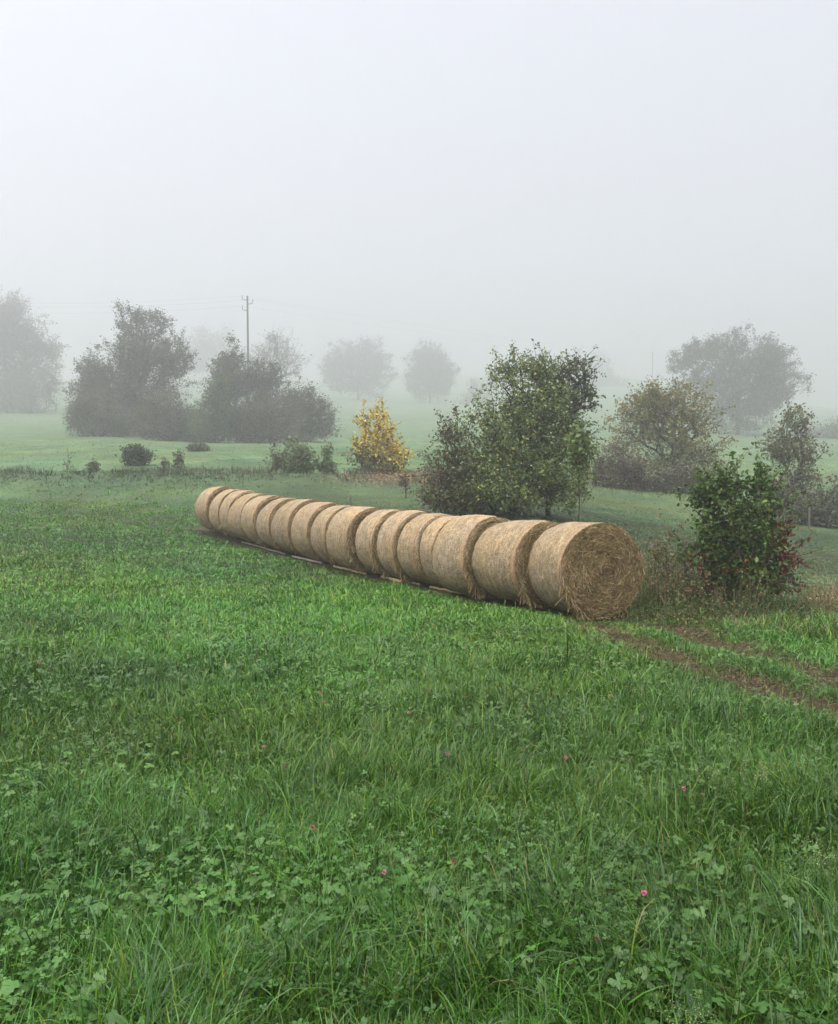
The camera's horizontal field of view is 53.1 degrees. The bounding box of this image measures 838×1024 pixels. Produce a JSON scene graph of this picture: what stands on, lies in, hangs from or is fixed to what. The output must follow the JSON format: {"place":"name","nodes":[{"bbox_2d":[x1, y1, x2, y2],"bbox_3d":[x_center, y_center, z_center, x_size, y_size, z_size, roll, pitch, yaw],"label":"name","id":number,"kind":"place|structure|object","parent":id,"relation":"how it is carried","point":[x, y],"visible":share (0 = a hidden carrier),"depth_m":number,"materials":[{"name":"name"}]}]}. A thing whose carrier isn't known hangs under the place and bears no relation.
{"place":"outdoors","nodes":[
{"label":"outdoors","id":0,"kind":"place"},
{"bbox_2d":[0,369,837,1023],"bbox_3d":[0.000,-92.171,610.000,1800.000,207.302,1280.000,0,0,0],"label":"ground","id":1,"kind":"structure","parent":0,"point":[420,423],"depth_m":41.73,"materials":[{"name":"green plant"}]},
{"bbox_2d":[0,359,66,413],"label":"foggy bush","id":2,"kind":"object","parent":1,"relation":"on","point":[21,405],"visible":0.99,"depth_m":243.42,"materials":[{"name":"grey plant"}]},
{"bbox_2d":[0,284,71,407],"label":"foggy tree","id":3,"kind":"object","parent":1,"relation":"on","point":[18,341],"visible":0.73,"depth_m":258.00,"materials":[{"name":"grey plant"}]},
{"bbox_2d":[63,450,73,470],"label":"weed stalks","id":4,"kind":"object","parent":1,"relation":"on","point":[67,465],"visible":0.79,"depth_m":46.00,"materials":[{"name":"green plant"}]},
{"bbox_2d":[85,459,100,471],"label":"bank bush","id":5,"kind":"object","parent":1,"relation":"on","point":[93,466],"visible":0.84,"depth_m":44.94,"materials":[{"name":"green plant"}]},
{"bbox_2d":[60,378,138,436],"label":"hedge bush","id":6,"kind":"object","parent":1,"relation":"on","point":[96,423],"visible":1,"depth_m":109.11,"materials":[{"name":"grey plant"}]},
{"bbox_2d":[62,298,200,435],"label":"foggy tree","id":7,"kind":"object","parent":1,"relation":"on","point":[131,388],"visible":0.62,"depth_m":118.49,"materials":[{"name":"grey plant"}]},
{"bbox_2d":[115,443,156,465],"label":"dark bush","id":8,"kind":"object","parent":1,"relation":"on","point":[136,454],"visible":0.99,"depth_m":49.74,"materials":[{"name":"green plant"}]},
{"bbox_2d":[154,457,170,471],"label":"weed","id":9,"kind":"object","parent":1,"relation":"on","point":[163,461],"visible":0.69,"depth_m":44.94,"materials":[{"name":"green plant"}]},
{"bbox_2d":[123,383,208,441],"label":"hedge bush","id":10,"kind":"object","parent":1,"relation":"on","point":[149,425],"visible":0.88,"depth_m":103.74,"materials":[{"name":"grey plant"}]},
{"bbox_2d":[171,448,184,470],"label":"upright weed","id":11,"kind":"object","parent":1,"relation":"on","point":[178,459],"visible":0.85,"depth_m":45.43,"materials":[{"name":"green plant"}]},
{"bbox_2d":[168,407,216,441],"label":"hedge bush","id":12,"kind":"object","parent":1,"relation":"on","point":[181,438],"visible":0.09,"depth_m":106.52,"materials":[{"name":"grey plant"}]},
{"bbox_2d":[184,441,212,451],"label":"misty bush","id":13,"kind":"object","parent":1,"relation":"on","point":[200,447],"visible":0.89,"depth_m":64.73,"materials":[{"name":"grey plant"}]},
{"bbox_2d":[184,368,234,442],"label":"hedge bush","id":14,"kind":"object","parent":1,"relation":"on","point":[212,426],"visible":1,"depth_m":99.26,"materials":[{"name":"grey plant"}]},
{"bbox_2d":[177,322,245,383],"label":"foggy tree","id":15,"kind":"object","parent":1,"relation":"on","point":[206,349],"visible":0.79,"depth_m":519.97,"materials":[{"name":"grey plant"}]},
{"bbox_2d":[194,486,236,531],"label":"hay bale","id":16,"kind":"object","parent":1,"relation":"on","point":[204,499],"visible":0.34,"depth_m":28.12,"materials":[{"name":"plant"}]},
{"bbox_2d":[208,489,239,535],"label":"hay bale","id":17,"kind":"object","parent":1,"relation":"on","point":[214,508],"visible":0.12,"depth_m":27.34,"materials":[{"name":"plant"}]},
{"bbox_2d":[219,490,257,538],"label":"hay bale","id":18,"kind":"object","parent":1,"relation":"on","point":[227,501],"visible":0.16,"depth_m":26.54,"materials":[{"name":"plant"}]},
{"bbox_2d":[188,330,291,427],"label":"hedge tree","id":19,"kind":"object","parent":1,"relation":"on","point":[244,386],"visible":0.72,"depth_m":113.98,"materials":[{"name":"grey plant"}]},
{"bbox_2d":[242,296,252,398],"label":"power pole","id":20,"kind":"object","parent":1,"relation":"on","point":[247,329],"visible":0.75,"depth_m":149.85,"materials":[{"name":"grey wood"}]},
{"bbox_2d":[227,493,268,542],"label":"hay bale","id":21,"kind":"object","parent":1,"relation":"on","point":[235,512],"visible":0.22,"depth_m":25.64,"materials":[{"name":"plant"}]},
{"bbox_2d":[208,390,303,442],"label":"hedge bush","id":22,"kind":"object","parent":1,"relation":"on","point":[266,422],"visible":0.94,"depth_m":101.15,"materials":[{"name":"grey plant"}]},
{"bbox_2d":[240,495,284,546],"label":"hay bale","id":23,"kind":"object","parent":1,"relation":"on","point":[251,510],"visible":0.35,"depth_m":24.61,"materials":[{"name":"plant"}]},
{"bbox_2d":[241,541,285,554],"bbox_3d":[-4.647,1.056,24.843,0.063,0.055,3.510,0,4,-32],"label":"wooden plank","id":24,"kind":"object","parent":1,"relation":"on","point":[264,547],"visible":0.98,"depth_m":24.52,"materials":[{"name":"grey wood"}]},
{"bbox_2d":[262,437,285,472],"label":"twiggy shrub","id":25,"kind":"object","parent":1,"relation":"on","point":[275,459],"visible":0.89,"depth_m":45.36,"materials":[{"name":"green plant"}]},
{"bbox_2d":[240,325,312,417],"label":"bare tree","id":26,"kind":"object","parent":1,"relation":"on","point":[275,351],"visible":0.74,"depth_m":236.80,"materials":[{"name":"grey plant"}]},
{"bbox_2d":[256,498,297,550],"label":"hay bale","id":27,"kind":"object","parent":1,"relation":"on","point":[265,515],"visible":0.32,"depth_m":23.73,"materials":[{"name":"plant"}]},
{"bbox_2d":[271,434,319,472],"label":"green shrub","id":28,"kind":"object","parent":1,"relation":"on","point":[300,453],"visible":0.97,"depth_m":45.16,"materials":[{"name":"green plant"}]},
{"bbox_2d":[270,499,322,555],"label":"hay bale","id":29,"kind":"object","parent":1,"relation":"on","point":[283,517],"visible":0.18,"depth_m":22.79,"materials":[{"name":"plant"}]},
{"bbox_2d":[261,376,344,441],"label":"hedge bush","id":30,"kind":"object","parent":1,"relation":"on","point":[322,428],"visible":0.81,"depth_m":109.08,"materials":[{"name":"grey plant"}]},
{"bbox_2d":[292,555,322,563],"bbox_3d":[-2.963,1.260,22.193,0.088,0.058,1.746,0,3,-33],"label":"wooden plank","id":31,"kind":"object","parent":1,"relation":"on","point":[307,559],"visible":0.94,"depth_m":22.16,"materials":[{"name":"grey wood"}]},
{"bbox_2d":[289,502,340,561],"bbox_3d":[-2.517,0.504,22.154,1.598,1.552,1.409,0,0,-33],"label":"hay bale","id":32,"kind":"object","parent":1,"relation":"on","point":[302,523],"visible":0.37,"depth_m":21.73,"materials":[{"name":"plant"}]},
{"bbox_2d":[312,442,340,473],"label":"conical shrub","id":33,"kind":"object","parent":1,"relation":"on","point":[327,465],"visible":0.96,"depth_m":45.35,"materials":[{"name":"green plant"}]},
{"bbox_2d":[310,505,351,565],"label":"hay bale","id":34,"kind":"object","parent":1,"relation":"on","point":[319,526],"visible":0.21,"depth_m":20.90,"materials":[{"name":"plant"}]},
{"bbox_2d":[333,565,366,574],"bbox_3d":[-1.675,1.393,20.198,0.073,0.063,1.494,0,4,-36],"label":"wooden plank","id":35,"kind":"object","parent":1,"relation":"on","point":[355,571],"visible":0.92,"depth_m":20.12,"materials":[{"name":"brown wood"}]},
{"bbox_2d":[324,506,383,572],"bbox_3d":[-1.353,0.640,20.258,1.603,1.562,1.528,0,0,-32],"label":"hay bale","id":36,"kind":"object","parent":1,"relation":"on","point":[342,528],"visible":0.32,"depth_m":19.75,"materials":[{"name":"plant"}]},
{"bbox_2d":[315,334,400,400],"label":"orchard tree","id":37,"kind":"object","parent":1,"relation":"on","point":[351,360],"visible":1,"depth_m":433.04,"materials":[{"name":"grey plant"}]},
{"bbox_2d":[341,396,415,473],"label":"yellow bush","id":38,"kind":"object","parent":1,"relation":"on","point":[388,459],"visible":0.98,"depth_m":43.66,"materials":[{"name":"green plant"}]},
{"bbox_2d":[354,509,405,578],"bbox_3d":[-0.587,0.712,19.262,1.636,1.550,1.169,0,0,-31],"label":"hay bale","id":39,"kind":"object","parent":1,"relation":"on","point":[368,530],"visible":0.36,"depth_m":18.82,"materials":[{"name":"plant"}]},
{"bbox_2d":[381,575,403,582],"bbox_3d":[-0.604,1.489,18.619,0.081,0.059,1.082,0,2,-26],"label":"wooden plank","id":40,"kind":"object","parent":1,"relation":"on","point":[393,579],"visible":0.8,"depth_m":18.50,"materials":[{"name":"brown wood"}]},
{"bbox_2d":[375,510,427,582],"bbox_3d":[-0.126,0.743,18.509,1.691,1.571,1.129,0,0,-33],"label":"hay bale","id":41,"kind":"object","parent":1,"relation":"on","point":[391,529],"visible":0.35,"depth_m":18.14,"materials":[{"name":"plant"}]},
{"bbox_2d":[397,473,410,497],"bbox_3d":[-0.610,-1.077,35.932,0.733,1.228,0.612,0,0,33],"label":"weed sapling","id":42,"kind":"object","parent":1,"relation":"on","point":[404,483],"visible":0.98,"depth_m":35.94,"materials":[{"name":"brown plant"}]},
{"bbox_2d":[400,579,420,585],"bbox_3d":[-0.189,1.524,18.178,0.053,0.043,0.831,0,3,-31],"label":"wooden plank","id":43,"kind":"object","parent":1,"relation":"on","point":[411,582],"visible":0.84,"depth_m":18.06,"materials":[{"name":"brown wood"}]},
{"bbox_2d":[0,527,837,1023],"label":"clover leaves","id":44,"kind":"object","parent":1,"relation":"on","point":[10,985],"visible":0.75,"depth_m":3.41,"materials":[{"name":"green plant"}]},
{"bbox_2d":[0,462,837,629],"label":"rough weeds","id":45,"kind":"object","parent":1,"relation":"on","point":[743,607],"visible":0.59,"depth_m":14.34,"materials":[{"name":"green plant"}]},
{"bbox_2d":[397,513,450,586],"bbox_3d":[0.332,0.794,17.904,1.636,1.541,0.908,0,0,-33],"label":"hay bale","id":46,"kind":"object","parent":1,"relation":"on","point":[408,545],"visible":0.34,"depth_m":17.47,"materials":[{"name":"plant"}]},
{"bbox_2d":[400,338,462,402],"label":"orchard tree","id":47,"kind":"object","parent":1,"relation":"on","point":[435,382],"visible":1,"depth_m":422.29,"materials":[{"name":"grey plant"}]},
{"bbox_2d":[418,516,458,590],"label":"hay bale","id":48,"kind":"object","parent":1,"relation":"on","point":[428,537],"visible":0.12,"depth_m":16.98,"materials":[{"name":"plant"}]},
{"bbox_2d":[408,400,490,515],"bbox_3d":[1.027,-1.577,26.834,2.773,4.048,2.331,0,0,0],"label":"spindle bush","id":49,"kind":"object","parent":1,"relation":"on","point":[445,485],"visible":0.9,"depth_m":26.78,"materials":[{"name":"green plant"}]},
{"bbox_2d":[429,586,474,595],"bbox_3d":[0.658,1.603,17.021,0.080,0.066,1.409,0,3,-37],"label":"wooden plank","id":50,"kind":"object","parent":1,"relation":"on","point":[439,589],"visible":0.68,"depth_m":17.14,"materials":[{"name":"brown wood"}]},
{"bbox_2d":[451,859,456,888],"bbox_3d":[0.144,1.501,3.439,0.024,0.152,0.024,0,0,0],"label":"clover flower","id":51,"kind":"object","parent":1,"relation":"on","point":[453,860],"visible":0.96,"depth_m":3.44,"materials":[{"name":"pink plant"}]},
{"bbox_2d":[431,514,510,598],"bbox_3d":[1.159,0.846,16.486,1.712,1.593,1.399,0,0,-35],"label":"hay bale","id":52,"kind":"object","parent":1,"relation":"on","point":[453,547],"visible":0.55,"depth_m":16.04,"materials":[{"name":"plant"}]},
{"bbox_2d":[453,375,497,403],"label":"foggy tree","id":53,"kind":"object","parent":1,"relation":"on","point":[472,385],"visible":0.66,"depth_m":398.29,"materials":[{"name":"grey plant"}]},
{"bbox_2d":[417,340,599,517],"bbox_3d":[2.944,-2.630,27.517,6.034,5.876,4.735,0,0,0],"label":"bushy shrub","id":54,"kind":"object","parent":1,"relation":"on","point":[531,482],"visible":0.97,"depth_m":27.02,"materials":[{"name":"green plant"}]},
{"bbox_2d":[184,528,837,720],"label":"straw litter","id":55,"kind":"object","parent":1,"relation":"on","point":[681,657],"visible":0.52,"depth_m":10.30,"materials":[{"name":"brown plant"}]},
{"bbox_2d":[472,520,557,607],"bbox_3d":[1.938,0.914,15.438,1.684,1.544,1.635,0,0,-31],"label":"hay bale","id":56,"kind":"object","parent":1,"relation":"on","point":[501,551],"visible":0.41,"depth_m":14.93,"materials":[{"name":"plant"}]},
{"bbox_2d":[512,338,606,516],"bbox_3d":[4.829,-2.936,28.664,3.341,6.400,3.058,0,0,0],"label":"apple tree","id":57,"kind":"object","parent":1,"relation":"on","point":[569,371],"visible":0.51,"depth_m":28.29,"materials":[{"name":"green plant"}]},
{"bbox_2d":[300,468,818,626],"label":"fallen leaves","id":58,"kind":"object","parent":1,"relation":"on","point":[389,475],"visible":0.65,"depth_m":41.55,"materials":[{"name":"brown plant"}]},
{"bbox_2d":[557,420,599,521],"bbox_3d":[4.778,-0.958,25.048,1.288,3.629,1.003,0,0,0],"label":"young tree","id":59,"kind":"object","parent":1,"relation":"on","point":[579,459],"visible":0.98,"depth_m":24.93,"materials":[{"name":"green plant"}]},
{"bbox_2d":[526,522,644,619],"bbox_3d":[2.791,0.956,14.223,1.704,1.575,1.569,0,0,-20],"label":"hay bale","id":60,"kind":"object","parent":1,"relation":"on","point":[591,570],"visible":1,"depth_m":13.72,"materials":[{"name":"plant"}]},
{"bbox_2d":[349,497,833,595],"bbox_3d":[4.127,0.770,17.429,0.140,2.529,23.094,0,0,-33],"label":"wire fence","id":61,"kind":"object","parent":1,"relation":"on","point":[426,506],"visible":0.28,"depth_m":15.97,"materials":[{"name":"grey metal"}]},
{"bbox_2d":[564,345,630,386],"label":"foggy tree","id":62,"kind":"object","parent":1,"relation":"on","point":[609,378],"visible":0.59,"depth_m":596.43,"materials":[{"name":"grey plant"}]},
{"bbox_2d":[580,433,660,489],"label":"brown bush","id":63,"kind":"object","parent":1,"relation":"on","point":[625,473],"visible":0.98,"depth_m":48.46,"materials":[{"name":"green plant"}]},
{"bbox_2d":[641,890,646,917],"bbox_3d":[0.852,1.507,3.173,0.023,0.151,0.023,0,0,0],"label":"clover flower","id":64,"kind":"object","parent":1,"relation":"on","point":[645,891],"visible":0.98,"depth_m":3.17,"materials":[{"name":"pink plant"}]},
{"bbox_2d":[650,352,652,381],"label":"power pole","id":65,"kind":"object","parent":1,"relation":"on","point":[652,365],"visible":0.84,"depth_m":419.84,"materials":[{"name":"grey wood"}]},
{"bbox_2d":[601,374,739,481],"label":"maple tree","id":66,"kind":"object","parent":1,"relation":"on","point":[657,401],"visible":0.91,"depth_m":54.48,"materials":[{"name":"green plant"}]},
{"bbox_2d":[639,513,703,603],"bbox_3d":[4.492,0.928,15.059,1.216,1.824,0.908,0,0,30],"label":"bramble bush","id":67,"kind":"object","parent":1,"relation":"on","point":[658,555],"visible":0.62,"depth_m":14.95,"materials":[{"name":"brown plant"}]},
{"bbox_2d":[650,985,720,1023],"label":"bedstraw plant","id":68,"kind":"object","parent":1,"relation":"on","point":[695,1019],"visible":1,"depth_m":2.37,"materials":[{"name":"green plant"}]},
{"bbox_2d":[639,454,735,492],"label":"brown bush","id":69,"kind":"object","parent":1,"relation":"on","point":[684,471],"visible":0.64,"depth_m":48.65,"materials":[{"name":"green plant"}]},
{"bbox_2d":[692,763,736,800],"bbox_3d":[1.577,1.478,4.526,0.233,0.264,0.208,0,0,0],"label":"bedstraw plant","id":70,"kind":"object","parent":1,"relation":"on","point":[714,778],"visible":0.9,"depth_m":4.52,"materials":[{"name":"green plant"}]},
{"bbox_2d":[650,442,826,609],"bbox_3d":[5.604,0.317,14.752,2.616,3.099,2.574,0,0,39],"label":"dogwood shrub","id":71,"kind":"object","parent":1,"relation":"on","point":[752,536],"visible":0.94,"depth_m":14.64,"materials":[{"name":"green plant"}]},
{"bbox_2d":[665,323,815,435],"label":"oak tree","id":72,"kind":"object","parent":1,"relation":"on","point":[764,365],"visible":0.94,"depth_m":202.01,"materials":[{"name":"grey plant"}]},
{"bbox_2d":[740,759,780,800],"bbox_3d":[1.821,1.444,4.452,0.231,0.301,0.179,0,0,24],"label":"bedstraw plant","id":73,"kind":"object","parent":1,"relation":"on","point":[763,769],"visible":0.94,"depth_m":4.46,"materials":[{"name":"green plant"}]},
{"bbox_2d":[748,466,804,513],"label":"hedge bush","id":74,"kind":"object","parent":1,"relation":"on","point":[792,488],"visible":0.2,"depth_m":41.66,"materials":[{"name":"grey plant"}]},
{"bbox_2d":[732,498,832,528],"bbox_3d":[17.436,0.333,36.401,7.232,1.975,0.293,0,0,11],"label":"wire fence","id":75,"kind":"object","parent":1,"relation":"on","point":[809,517],"visible":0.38,"depth_m":36.38,"materials":[{"name":"grey metal"}]},
{"bbox_2d":[754,394,833,495],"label":"thin tree","id":76,"kind":"object","parent":1,"relation":"on","point":[786,453],"visible":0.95,"depth_m":43.72,"materials":[{"name":"green plant"}]},
{"bbox_2d":[776,474,837,526],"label":"hedge bush","id":77,"kind":"object","parent":1,"relation":"on","point":[824,513],"visible":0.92,"depth_m":38.05,"materials":[{"name":"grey plant"}]},
{"bbox_2d":[792,416,837,438],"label":"foggy bush","id":78,"kind":"object","parent":1,"relation":"on","point":[830,431],"visible":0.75,"depth_m":211.07,"materials":[{"name":"grey plant"}]},
{"bbox_2d":[799,835,837,890],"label":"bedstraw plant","id":79,"kind":"object","parent":1,"relation":"on","point":[819,854],"visible":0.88,"depth_m":3.43,"materials":[{"name":"green plant"}]},
{"bbox_2d":[0,0,837,408],"label":"sky","id":80,"kind":"structure","parent":0,"point":[629,177],"materials":[{"name":"white"}]}
]}

